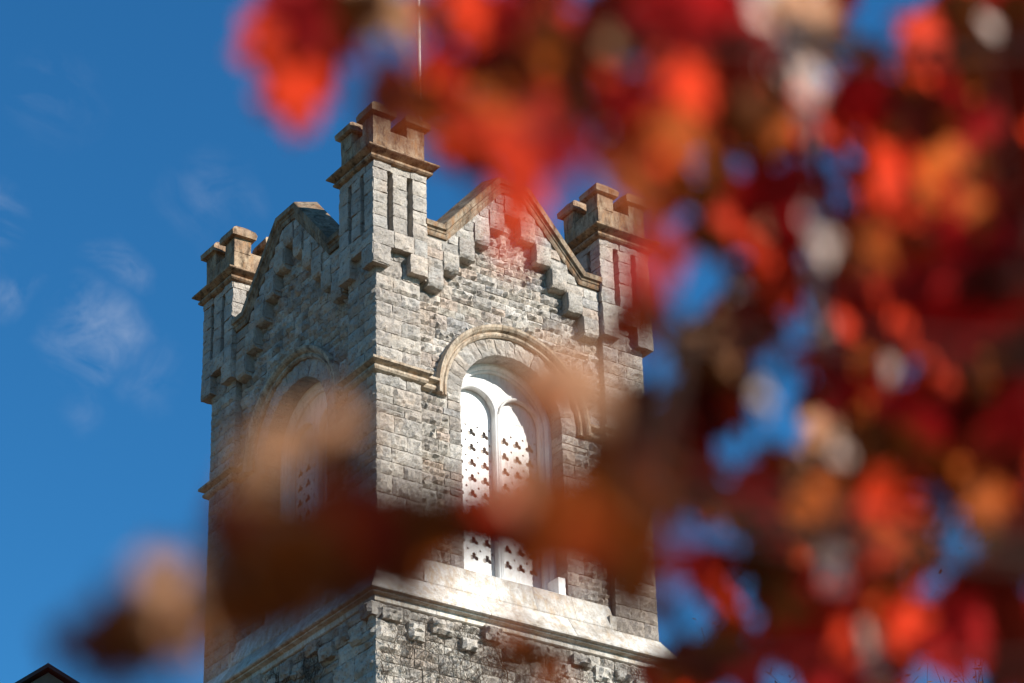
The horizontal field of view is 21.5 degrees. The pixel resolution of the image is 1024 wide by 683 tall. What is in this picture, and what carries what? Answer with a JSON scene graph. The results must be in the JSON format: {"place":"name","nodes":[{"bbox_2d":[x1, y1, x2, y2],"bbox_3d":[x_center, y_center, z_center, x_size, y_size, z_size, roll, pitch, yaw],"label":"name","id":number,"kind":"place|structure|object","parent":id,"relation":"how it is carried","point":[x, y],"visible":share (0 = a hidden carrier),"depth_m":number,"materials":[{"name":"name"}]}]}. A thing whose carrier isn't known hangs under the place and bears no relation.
{"place":"outdoors","nodes":[
{"label":"outdoors","id":0,"kind":"place"},
{"bbox_2d":[15,663,79,682],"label":"stone hall","id":1,"kind":"structure","parent":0,"point":[43,674],"depth_m":61.82,"materials":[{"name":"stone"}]},
{"bbox_2d":[0,0,1023,682],"label":"sky","id":2,"kind":"structure","parent":0,"point":[132,142],"materials":[{"name":"blue"}]},
{"bbox_2d":[599,570,982,682],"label":"dark tree","id":3,"kind":"object","parent":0,"point":[940,571],"visible":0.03,"depth_m":46.79,"materials":[{"name":"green plant"}]},
{"label":"ground","id":4,"kind":"structure","parent":0,"visible":0},
{"bbox_2d":[192,115,663,682],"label":"stone tower","id":5,"kind":"structure","parent":4,"relation":"on","point":[392,297],"depth_m":57.70,"materials":[{"name":"stone"}]},
{"bbox_2d":[265,637,326,682],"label":"bare creeper","id":6,"kind":"object","parent":5,"relation":"attached to","point":[307,669],"visible":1,"depth_m":54.00,"materials":[{"name":"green plant"}]},
{"bbox_2d":[280,382,327,500],"bbox_3d":[-4.125,3.314,57.591,0.390,5.280,2.640,18,-35,-31],"label":"window","id":7,"kind":"structure","parent":5,"relation":"in","point":[292,477],"depth_m":58.74,"materials":[{"name":"white paint"}]},
{"bbox_2d":[380,606,637,682],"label":"bare creeper","id":8,"kind":"object","parent":5,"relation":"attached to","point":[431,654],"visible":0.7,"depth_m":52.93,"materials":[{"name":"grey plant"}]},
{"bbox_2d":[460,363,566,595],"bbox_3d":[-0.191,2.823,56.889,2.640,5.330,0.790,18,-35,-31],"label":"window","id":9,"kind":"structure","parent":5,"relation":"in","point":[484,435],"depth_m":57.62,"materials":[{"name":"white paint"}]},
{"bbox_2d":[39,0,1023,682],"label":"maple tree","id":10,"kind":"object","parent":4,"relation":"on","point":[917,254],"visible":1,"depth_m":3.34,"materials":[{"name":"red plant"}]}
]}

